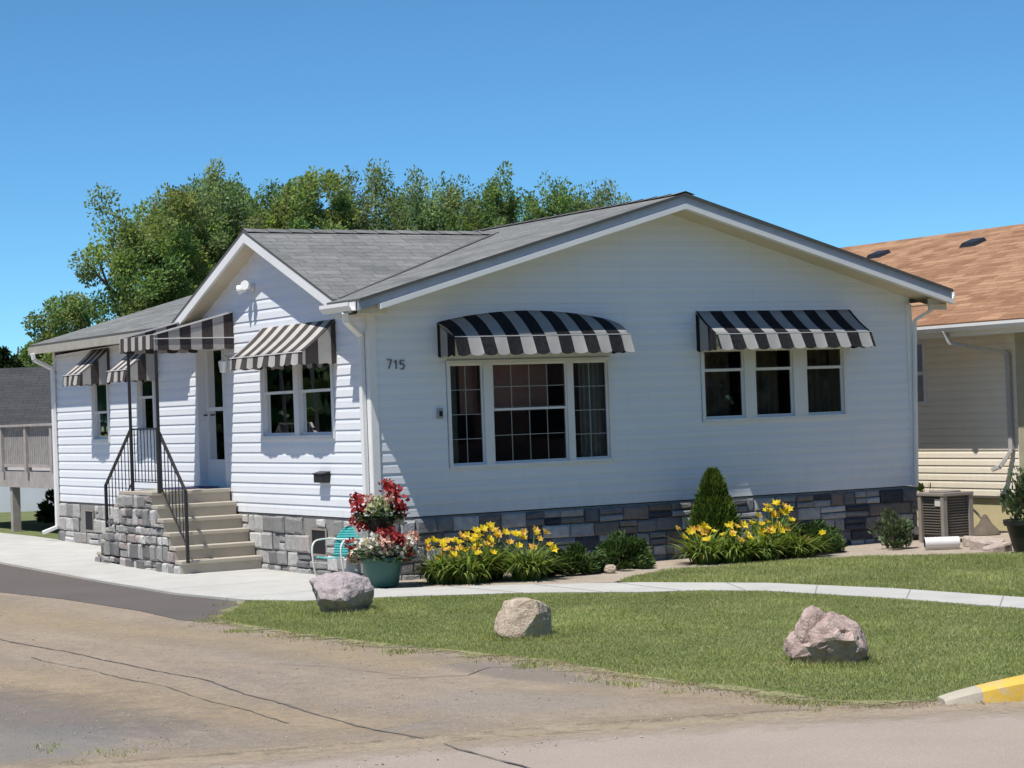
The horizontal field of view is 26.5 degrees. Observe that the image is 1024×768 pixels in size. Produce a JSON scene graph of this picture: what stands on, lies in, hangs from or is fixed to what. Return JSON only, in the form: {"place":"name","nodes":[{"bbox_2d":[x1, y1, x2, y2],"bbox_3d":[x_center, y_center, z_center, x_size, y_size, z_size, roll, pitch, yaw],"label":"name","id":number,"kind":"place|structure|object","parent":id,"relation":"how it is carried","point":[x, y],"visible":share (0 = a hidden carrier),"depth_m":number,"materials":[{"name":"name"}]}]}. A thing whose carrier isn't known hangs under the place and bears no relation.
{"place":"outdoors","nodes":[
{"label":"outdoors","id":0,"kind":"place"},
{"bbox_2d":[0,563,89,580],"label":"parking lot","id":1,"kind":"structure","parent":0,"point":[46,572],"depth_m":27.86,"materials":[{"name":"grey asphalt"}]},
{"bbox_2d":[0,564,237,621],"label":"driveway","id":2,"kind":"structure","parent":0,"point":[19,581],"depth_m":24.04,"materials":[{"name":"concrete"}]},
{"bbox_2d":[0,533,430,603],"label":"patio","id":3,"kind":"structure","parent":0,"point":[65,558],"depth_m":26.28,"materials":[{"name":"concrete"}]},
{"bbox_2d":[95,488,261,573],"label":"entry steps","id":4,"kind":"structure","parent":3,"relation":"on","point":[143,531],"depth_m":27.48,"materials":[{"name":"grey stone"}]},
{"bbox_2d":[104,428,189,562],"bbox_3d":[-4.723,1.402,27.901,0.036,1.671,2.936,-2,-1,-30],"label":"railing","id":5,"kind":"object","parent":4,"relation":"on","point":[184,489],"visible":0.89,"depth_m":27.53,"materials":[{"name":"black metal"}]},
{"bbox_2d":[119,311,233,491],"bbox_3d":[-4.313,0.229,28.088,1.086,2.270,1.259,-2,-1,-30],"label":"entry canopy","id":6,"kind":"object","parent":4,"relation":"on","point":[215,332],"visible":1,"depth_m":27.68,"materials":[{"name":"fabric"}]},
{"bbox_2d":[163,486,218,489],"bbox_3d":[-4.221,1.357,28.428,0.560,0.015,0.650,-2,-1,-30],"label":"doormat","id":7,"kind":"object","parent":4,"relation":"on","point":[193,487],"visible":0.71,"depth_m":28.26,"materials":[{"name":"blue fabric"}]},
{"bbox_2d":[311,525,360,575],"bbox_3d":[-1.953,1.927,24.712,0.445,0.621,0.510,-3,-1,34],"label":"lawn chair","id":8,"kind":"object","parent":3,"relation":"on","point":[344,533],"visible":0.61,"depth_m":24.86,"materials":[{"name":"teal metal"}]},
{"bbox_2d":[0,511,632,741],"bbox_3d":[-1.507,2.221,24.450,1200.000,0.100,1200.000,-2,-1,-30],"label":"ground","id":9,"kind":"structure","parent":0,"point":[31,525],"depth_m":39.66,"materials":[{"name":"grey concrete"}]},
{"bbox_2d":[0,345,37,367],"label":"tree","id":10,"kind":"object","parent":9,"relation":"on","point":[8,359],"visible":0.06,"depth_m":54.76,"materials":[{"name":"green plant"}]},
{"bbox_2d":[0,367,52,511],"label":"outbuilding","id":11,"kind":"structure","parent":9,"relation":"on","point":[25,395],"depth_m":48.16,"materials":[{"name":"grey"}]},
{"bbox_2d":[0,423,53,531],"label":"wooden deck","id":12,"kind":"structure","parent":9,"relation":"on","point":[26,455],"depth_m":37.43,"materials":[{"name":"grey wood"}]},
{"bbox_2d":[33,489,63,523],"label":"ground bush","id":13,"kind":"object","parent":9,"relation":"on","point":[45,513],"visible":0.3,"depth_m":39.53,"materials":[{"name":"green plant"}]},
{"bbox_2d":[18,290,107,366],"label":"tree","id":14,"kind":"object","parent":9,"relation":"on","point":[75,312],"visible":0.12,"depth_m":51.85,"materials":[{"name":"green plant"}]},
{"bbox_2d":[67,182,234,323],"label":"tree","id":15,"kind":"object","parent":9,"relation":"on","point":[146,246],"visible":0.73,"depth_m":58.70,"materials":[{"name":"green plant"}]},
{"bbox_2d":[131,156,263,290],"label":"tree","id":16,"kind":"object","parent":9,"relation":"on","point":[209,193],"visible":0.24,"depth_m":61.44,"materials":[{"name":"green plant"}]},
{"bbox_2d":[165,174,282,247],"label":"tree","id":17,"kind":"object","parent":9,"relation":"on","point":[266,202],"visible":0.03,"depth_m":65.99,"materials":[{"name":"green plant"}]},
{"bbox_2d":[254,165,362,229],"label":"tree","id":18,"kind":"object","parent":9,"relation":"on","point":[290,210],"visible":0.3,"depth_m":61.76,"materials":[{"name":"green plant"}]},
{"bbox_2d":[328,158,414,229],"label":"tree","id":19,"kind":"object","parent":9,"relation":"on","point":[382,222],"visible":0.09,"depth_m":63.64,"materials":[{"name":"green plant"}]},
{"bbox_2d":[387,164,489,230],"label":"tree","id":20,"kind":"object","parent":9,"relation":"on","point":[425,214],"visible":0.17,"depth_m":61.30,"materials":[{"name":"green plant"}]},
{"bbox_2d":[443,160,526,230],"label":"tree","id":21,"kind":"object","parent":9,"relation":"on","point":[495,209],"visible":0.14,"depth_m":59.41,"materials":[{"name":"green plant"}]},
{"bbox_2d":[28,191,954,580],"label":"house","id":22,"kind":"structure","parent":9,"relation":"on","point":[590,451],"depth_m":26.64,"materials":[{"name":"white plastic"}]},
{"bbox_2d":[63,348,109,386],"bbox_3d":[-6.309,-0.246,32.123,0.487,0.541,0.784,-2,-1,-30],"label":"awning","id":23,"kind":"object","parent":22,"relation":"attached to","point":[91,367],"visible":1,"depth_m":31.87,"materials":[{"name":"fabric"}]},
{"bbox_2d":[84,509,93,531],"bbox_3d":[-6.390,2.067,32.882,0.017,0.340,0.410,-2,-1,-30],"label":"basement window","id":24,"kind":"structure","parent":22,"relation":"in","point":[88,513],"depth_m":32.89,"materials":[{"name":"beige metal"}]},
{"bbox_2d":[91,384,110,441],"bbox_3d":[-6.085,0.358,32.323,0.106,1.010,0.730,-2,-1,-30],"label":"window","id":25,"kind":"structure","parent":22,"relation":"in","point":[100,410],"depth_m":32.39,"materials":[{"name":"white plastic"}]},
{"bbox_2d":[106,353,154,382],"bbox_3d":[-5.335,-0.301,30.434,0.487,0.541,0.805,-2,-1,-30],"label":"awning","id":26,"kind":"object","parent":22,"relation":"attached to","point":[142,367],"visible":0.68,"depth_m":30.15,"materials":[{"name":"fabric"}]},
{"bbox_2d":[136,380,156,433],"bbox_3d":[-5.129,0.249,30.660,0.106,0.910,0.700,-2,-1,-30],"label":"window","id":27,"kind":"structure","parent":22,"relation":"in","point":[145,390],"depth_m":30.75,"materials":[{"name":"white plastic"}]},
{"bbox_2d":[195,349,228,487],"bbox_3d":[-3.883,0.375,28.609,0.184,1.960,0.970,-2,-1,-30],"label":"door","id":28,"kind":"structure","parent":22,"relation":"in","point":[210,385],"depth_m":28.86,"materials":[{"name":"white plastic"}]},
{"bbox_2d":[218,356,229,372],"bbox_3d":[-3.707,-0.248,27.951,0.154,0.217,0.114,-2,-1,-30],"label":"wall lamp","id":29,"kind":"object","parent":22,"relation":"attached to","point":[222,362],"visible":0.99,"depth_m":27.91,"materials":[{"name":"white paint"}]},
{"bbox_2d":[236,281,253,294],"bbox_3d":[-3.352,-1.205,27.202,0.236,0.168,0.230,-2,-1,19],"label":"floodlight","id":30,"kind":"object","parent":22,"relation":"attached to","point":[243,287],"visible":1,"depth_m":27.20,"materials":[{"name":"white paint"}]},
{"bbox_2d":[230,319,336,370],"bbox_3d":[-2.777,-0.456,26.013,0.467,0.521,2.144,-2,-1,-30],"label":"awning","id":31,"kind":"object","parent":22,"relation":"attached to","point":[301,343],"visible":1,"depth_m":25.66,"materials":[{"name":"fabric"}]},
{"bbox_2d":[259,363,335,439],"bbox_3d":[-2.570,0.159,26.220,0.106,1.010,2.100,-2,-1,-30],"label":"window","id":32,"kind":"structure","parent":22,"relation":"in","point":[297,401],"depth_m":26.14,"materials":[{"name":"white plastic"}]},
{"bbox_2d":[310,527,327,556],"bbox_3d":[-2.285,1.874,25.757,0.017,0.340,0.460,-2,-1,-30],"label":"basement window","id":33,"kind":"structure","parent":22,"relation":"in","point":[319,548],"depth_m":25.76,"materials":[{"name":"beige metal"}]},
{"bbox_2d":[312,471,329,482],"bbox_3d":[-2.240,1.092,25.526,0.108,0.135,0.290,-2,-1,-30],"label":"mailbox","id":34,"kind":"object","parent":22,"relation":"attached to","point":[321,476],"visible":1,"depth_m":25.43,"materials":[{"name":"black paint"}]},
{"bbox_2d":[387,359,404,369],"bbox_3d":[-1.314,-0.221,24.617,0.226,0.120,0.015,-2,-1,-30],"label":"house number","id":35,"kind":"object","parent":22,"relation":"attached to","point":[395,361],"visible":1,"depth_m":24.61,"materials":[{"name":"black metal"}]},
{"bbox_2d":[437,408,442,418],"bbox_3d":[-0.821,0.340,24.866,0.070,0.120,0.045,-2,-1,-30],"label":"outlet box","id":36,"kind":"object","parent":22,"relation":"attached to","point":[439,413],"visible":1,"depth_m":24.85,"materials":[{"name":"grey plastic"}]},
{"bbox_2d":[445,357,614,469],"bbox_3d":[0.214,0.330,25.523,2.230,1.250,0.106,-2,-1,-30],"label":"window","id":37,"kind":"structure","parent":22,"relation":"in","point":[486,389],"depth_m":25.49,"materials":[{"name":"white plastic"}]},
{"bbox_2d":[437,310,634,357],"bbox_3d":[0.295,-0.604,25.262,2.365,0.534,0.513,-2,-1,-30],"label":"awning","id":38,"kind":"object","parent":22,"relation":"attached to","point":[529,332],"visible":1,"depth_m":25.13,"materials":[{"name":"fabric"}]},
{"bbox_2d":[700,346,847,422],"bbox_3d":[3.287,-0.021,27.305,2.250,0.940,0.106,-2,-1,-30],"label":"window","id":39,"kind":"structure","parent":22,"relation":"in","point":[797,358],"depth_m":27.37,"materials":[{"name":"white plastic"}]},
{"bbox_2d":[695,310,875,351],"bbox_3d":[3.430,-0.681,27.070,2.404,0.503,0.513,-2,-1,-30],"label":"awning","id":40,"kind":"object","parent":22,"relation":"attached to","point":[767,329],"visible":1,"depth_m":26.96,"materials":[{"name":"fabric"}]},
{"bbox_2d":[513,170,601,221],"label":"tree","id":41,"kind":"object","parent":9,"relation":"on","point":[559,203],"visible":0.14,"depth_m":57.93,"materials":[{"name":"green plant"}]},
{"bbox_2d":[571,177,631,209],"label":"tree","id":42,"kind":"object","parent":9,"relation":"on","point":[607,198],"visible":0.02,"depth_m":60.03,"materials":[{"name":"green plant"}]},
{"bbox_2d":[0,590,939,767],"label":"parking lot","id":43,"kind":"structure","parent":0,"point":[31,721],"depth_m":14.84,"materials":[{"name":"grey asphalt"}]},
{"bbox_2d":[34,737,168,764],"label":"lot weeds","id":44,"kind":"object","parent":43,"relation":"on","point":[99,751],"visible":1,"depth_m":12.56,"materials":[{"name":"green plant"}]},
{"bbox_2d":[31,657,286,722],"bbox_3d":[-2.622,2.169,15.671,0.132,0.001,5.101,-2,-1,-31],"label":"pavement crack","id":45,"kind":"object","parent":43,"relation":"on","point":[177,690],"visible":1,"depth_m":15.22,"materials":[{"name":"black asphalt"}]},
{"bbox_2d":[0,671,404,730],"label":"dirt streak","id":46,"kind":"object","parent":43,"relation":"on","point":[147,702],"visible":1,"depth_m":14.49,"materials":[{"name":"beige soil"}]},
{"bbox_2d":[1,639,421,737],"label":"pavement seam","id":47,"kind":"object","parent":43,"relation":"on","point":[238,691],"visible":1,"depth_m":14.80,"materials":[{"name":"black asphalt"}]},
{"bbox_2d":[0,609,447,667],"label":"dirt streak","id":48,"kind":"object","parent":43,"relation":"on","point":[335,654],"visible":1,"depth_m":18.38,"materials":[{"name":"brown soil"}]},
{"bbox_2d":[479,686,801,707],"bbox_3d":[0.847,2.030,14.235,2.603,0.001,1.072,-3,-1,39],"label":"dirt streak","id":49,"kind":"object","parent":43,"relation":"on","point":[631,692],"visible":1,"depth_m":14.19,"materials":[{"name":"beige soil"}]},
{"bbox_2d":[0,0,1023,354],"label":"sky","id":50,"kind":"structure","parent":0,"point":[837,123],"materials":[{"name":"blue"}]},
{"bbox_2d":[112,703,1023,767],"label":"street","id":51,"kind":"structure","parent":0,"point":[985,738],"depth_m":11.96,"materials":[{"name":"grey asphalt"}]},
{"bbox_2d":[444,743,529,767],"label":"pavement seam","id":52,"kind":"object","parent":51,"relation":"on","point":[490,757],"visible":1,"depth_m":11.83,"materials":[{"name":"black asphalt"}]},
{"bbox_2d":[0,701,1023,767],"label":"gutter strip","id":53,"kind":"object","parent":51,"relation":"on","point":[491,735],"visible":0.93,"depth_m":12.72,"materials":[{"name":"beige concrete"}]},
{"bbox_2d":[975,674,1023,702],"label":"yellow kerb","id":54,"kind":"structure","parent":51,"relation":"on","point":[1007,689],"depth_m":13.29,"materials":[{"name":"paint"}]},
{"bbox_2d":[193,599,1004,710],"bbox_3d":[-0.403,2.109,17.556,1.918,0.011,11.520,-2,-1,-32],"label":"lawn margin","id":55,"kind":"object","parent":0,"point":[741,688],"visible":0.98,"depth_m":15.51,"materials":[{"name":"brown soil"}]},
{"bbox_2d":[188,600,852,711],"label":"grass tufts","id":56,"kind":"object","parent":55,"relation":"on","point":[628,684],"visible":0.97,"depth_m":14.79,"materials":[{"name":"green plant"}]},
{"bbox_2d":[937,686,983,704],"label":"kerb","id":57,"kind":"structure","parent":55,"relation":"on","point":[971,694],"depth_m":13.27,"materials":[{"name":"concrete"}]},
{"bbox_2d":[220,589,1023,701],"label":"lawn","id":58,"kind":"structure","parent":0,"point":[765,689],"depth_m":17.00,"materials":[{"name":"plant"}]},
{"bbox_2d":[309,572,373,612],"bbox_3d":[-1.636,2.008,20.845,0.565,0.410,0.576,-3,-1,45],"label":"boulder","id":59,"kind":"object","parent":58,"relation":"on","point":[339,591],"visible":0.89,"depth_m":20.67,"materials":[{"name":"grey stone"}]},
{"bbox_2d":[296,603,386,616],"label":"grass tufts","id":60,"kind":"object","parent":58,"relation":"on","point":[372,608],"visible":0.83,"depth_m":20.60,"materials":[{"name":"green plant"}]},
{"bbox_2d":[494,597,551,639],"bbox_3d":[0.088,1.939,17.948,0.477,0.354,0.414,-2,-1,0],"label":"boulder","id":61,"kind":"object","parent":58,"relation":"on","point":[522,616],"visible":0.84,"depth_m":17.79,"materials":[{"name":"beige stone"}]},
{"bbox_2d":[482,629,568,641],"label":"grass tufts","id":62,"kind":"object","parent":58,"relation":"on","point":[542,637],"visible":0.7,"depth_m":17.72,"materials":[{"name":"green plant"}]},
{"bbox_2d":[783,605,867,664],"bbox_3d":[2.237,1.789,15.472,0.612,0.440,0.548,-2,-1,0],"label":"boulder","id":63,"kind":"object","parent":58,"relation":"on","point":[816,634],"visible":0.93,"depth_m":15.30,"materials":[{"name":"stone"}]},
{"bbox_2d":[771,653,883,669],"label":"grass tufts","id":64,"kind":"object","parent":58,"relation":"on","point":[778,660],"visible":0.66,"depth_m":15.23,"materials":[{"name":"green plant"}]},
{"bbox_2d":[380,530,1013,588],"bbox_3d":[2.362,2.135,27.028,10.120,0.030,9.400,-2,-1,-30],"label":"planting bed","id":65,"kind":"object","parent":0,"point":[915,547],"visible":0.33,"depth_m":25.34,"materials":[{"name":"brown soil"}]},
{"bbox_2d":[343,525,423,587],"bbox_3d":[-1.423,1.867,23.675,0.814,0.672,0.802,-2,-1,-30],"label":"flower pot","id":66,"kind":"object","parent":65,"relation":"on","point":[384,570],"visible":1,"depth_m":23.50,"materials":[{"name":"teal ceramic"}]},
{"bbox_2d":[404,536,474,584],"bbox_3d":[-0.727,1.924,24.029,1.047,0.547,1.001,-2,-1,-17],"label":"daylily","id":67,"kind":"object","parent":65,"relation":"on","point":[436,567],"visible":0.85,"depth_m":23.83,"materials":[{"name":"green plant"}]},
{"bbox_2d":[428,531,515,583],"bbox_3d":[-0.487,1.896,23.890,1.087,0.582,1.094,-2,-1,-30],"label":"daylily","id":68,"kind":"object","parent":65,"relation":"on","point":[477,571],"visible":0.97,"depth_m":23.76,"materials":[{"name":"green plant"}]},
{"bbox_2d":[452,521,518,580],"bbox_3d":[-0.272,1.864,24.257,1.094,0.639,1.009,-3,-1,32],"label":"daylily","id":69,"kind":"object","parent":65,"relation":"on","point":[497,533],"visible":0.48,"depth_m":24.18,"materials":[{"name":"yellow plant"}]},
{"bbox_2d":[487,525,572,580],"bbox_3d":[0.121,1.873,24.003,1.164,0.587,1.105,-2,-1,-30],"label":"daylily","id":70,"kind":"object","parent":65,"relation":"on","point":[531,565],"visible":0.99,"depth_m":23.89,"materials":[{"name":"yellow plant"}]},
{"bbox_2d":[538,541,608,575],"bbox_3d":[0.665,1.964,24.600,1.018,0.412,0.737,-2,-1,-30],"label":"juniper","id":71,"kind":"object","parent":65,"relation":"on","point":[583,560],"visible":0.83,"depth_m":24.43,"materials":[{"name":"green plant"}]},
{"bbox_2d":[604,564,616,573],"bbox_3d":[1.111,2.094,24.515,0.134,0.116,0.125,-3,-1,36],"label":"stone","id":72,"kind":"object","parent":65,"relation":"on","point":[610,568],"visible":1,"depth_m":24.48,"materials":[{"name":"beige stone"}]},
{"bbox_2d":[594,529,656,569],"bbox_3d":[1.279,1.912,25.161,0.994,0.487,0.874,-2,-1,-30],"label":"juniper","id":73,"kind":"object","parent":65,"relation":"on","point":[623,550],"visible":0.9,"depth_m":24.98,"materials":[{"name":"green plant"}]},
{"bbox_2d":[666,521,745,564],"bbox_3d":[2.269,1.855,25.514,1.054,0.502,1.068,-2,-1,-15],"label":"daylily","id":74,"kind":"object","parent":65,"relation":"on","point":[706,551],"visible":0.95,"depth_m":25.39,"materials":[{"name":"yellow plant"}]},
{"bbox_2d":[685,467,745,542],"bbox_3d":[2.424,1.548,26.166,0.725,1.141,0.725,-2,-1,-30],"label":"cedar","id":75,"kind":"object","parent":65,"relation":"on","point":[713,505],"visible":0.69,"depth_m":26.02,"materials":[{"name":"green plant"}]},
{"bbox_2d":[697,520,771,563],"bbox_3d":[2.636,1.846,25.490,1.022,0.494,1.072,-2,-1,-2],"label":"daylily","id":76,"kind":"object","parent":65,"relation":"on","point":[747,554],"visible":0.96,"depth_m":25.33,"materials":[{"name":"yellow plant"}]},
{"bbox_2d":[734,519,807,560],"bbox_3d":[2.948,1.843,25.713,1.066,0.483,1.089,-2,-1,-30],"label":"daylily","id":77,"kind":"object","parent":65,"relation":"on","point":[772,548],"visible":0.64,"depth_m":25.58,"materials":[{"name":"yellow plant"}]},
{"bbox_2d":[741,499,804,556],"bbox_3d":[3.193,1.733,26.290,1.073,0.697,1.053,-2,-1,-30],"label":"daylily","id":78,"kind":"object","parent":65,"relation":"on","point":[780,522],"visible":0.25,"depth_m":26.18,"materials":[{"name":"yellow plant"}]},
{"bbox_2d":[769,517,835,557],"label":"daylily","id":79,"kind":"object","parent":65,"relation":"on","point":[810,547],"visible":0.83,"depth_m":25.85,"materials":[{"name":"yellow plant"}]},
{"bbox_2d":[784,518,846,553],"bbox_3d":[3.712,1.858,26.538,1.007,0.451,0.751,-2,-1,-30],"label":"juniper","id":80,"kind":"object","parent":65,"relation":"on","point":[814,528],"visible":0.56,"depth_m":26.39,"materials":[{"name":"green plant"}]},
{"bbox_2d":[867,506,914,548],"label":"shrub","id":81,"kind":"object","parent":65,"relation":"on","point":[894,529],"visible":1,"depth_m":26.68,"materials":[{"name":"green plant"}]},
{"bbox_2d":[916,482,930,535],"bbox_3d":[5.382,1.644,28.565,0.586,0.794,0.431,-2,-1,-30],"label":"sapling","id":82,"kind":"object","parent":65,"relation":"on","point":[920,487],"visible":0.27,"depth_m":28.56,"materials":[{"name":"green plant"}]},
{"bbox_2d":[923,536,959,548],"bbox_3d":[5.213,1.925,26.363,0.420,0.148,0.148,-2,-1,0],"label":"drain pipe","id":83,"kind":"object","parent":65,"relation":"on","point":[940,542],"visible":1,"depth_m":26.30,"materials":[{"name":"white plastic"}]},
{"bbox_2d":[916,490,973,541],"bbox_3d":[5.525,1.679,27.688,0.510,0.650,0.510,-2,-1,-30],"label":"air conditioner","id":84,"kind":"object","parent":65,"relation":"on","point":[945,513],"visible":0.98,"depth_m":27.56,"materials":[{"name":"metal"}]},
{"bbox_2d":[962,536,983,546],"bbox_3d":[5.727,1.943,26.775,0.384,0.161,0.526,-2,-1,22],"label":"flagstone","id":85,"kind":"object","parent":65,"relation":"on","point":[965,540],"visible":0.41,"depth_m":26.67,"materials":[{"name":"beige stone"}]},
{"bbox_2d":[973,508,1000,534],"bbox_3d":[6.008,1.731,28.787,0.918,0.536,0.390,-2,-1,-4],"label":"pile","id":86,"kind":"object","parent":65,"relation":"on","point":[985,526],"visible":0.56,"depth_m":28.71,"materials":[{"name":"beige sand"}]},
{"bbox_2d":[969,537,1004,550],"bbox_3d":[5.726,1.929,26.140,0.433,0.139,0.427,2,5,-10],"label":"flagstone","id":87,"kind":"object","parent":65,"relation":"on","point":[977,543],"visible":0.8,"depth_m":26.04,"materials":[{"name":"beige stone"}]},
{"bbox_2d":[983,542,1011,552],"bbox_3d":[5.751,1.942,25.732,0.303,0.100,0.539,-9,-1,35],"label":"flagstone","id":88,"kind":"object","parent":65,"relation":"on","point":[1001,547],"visible":0.92,"depth_m":25.54,"materials":[{"name":"beige stone"}]},
{"bbox_2d":[1003,518,1023,552],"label":"flower pot","id":89,"kind":"object","parent":65,"relation":"on","point":[1015,528],"visible":0.95,"depth_m":25.19,"materials":[{"name":"plastic"}]},
{"bbox_2d":[998,464,1023,519],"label":"potted shrub","id":90,"kind":"object","parent":89,"relation":"on","point":[1015,504],"visible":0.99,"depth_m":25.27,"materials":[{"name":"green plant"}]},
{"bbox_2d":[386,582,1023,608],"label":"footpath","id":91,"kind":"structure","parent":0,"point":[971,599],"depth_m":21.99,"materials":[{"name":"concrete"}]},
{"bbox_2d":[114,570,1003,605],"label":"concrete joints","id":92,"kind":"object","parent":91,"relation":"on","point":[601,591],"visible":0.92,"depth_m":22.43,"materials":[{"name":"grey concrete"}]},
{"bbox_3d":[-1.434,1.910,23.787,0.240,0.601,0.240,-2,-1,-30],"label":"plant stand","id":93,"kind":"object","parent":92,"relation":"on","visible":0},
{"bbox_2d":[348,477,410,531],"bbox_3d":[-1.459,1.320,23.796,0.636,0.598,0.616,-2,-1,-30],"label":"flower pot","id":94,"kind":"object","parent":93,"relation":"on","point":[373,520],"visible":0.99,"depth_m":23.69,"materials":[{"name":"plastic"}]},
{"bbox_2d":[619,551,1023,596],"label":"lawn","id":95,"kind":"structure","parent":0,"point":[621,581],"depth_m":22.74,"materials":[{"name":"plant"}]},
{"bbox_2d":[841,224,1023,529],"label":"neighbour house","id":96,"kind":"structure","parent":0,"point":[970,363],"depth_m":30.49,"materials":[{"name":"beige"}]},
{"bbox_2d":[917,340,927,405],"bbox_3d":[5.734,-0.151,31.424,0.090,0.940,0.840,-2,-1,-30],"label":"window","id":97,"kind":"structure","parent":96,"relation":"in","point":[921,349],"depth_m":31.15,"materials":[{"name":"white plastic"}]}
]}

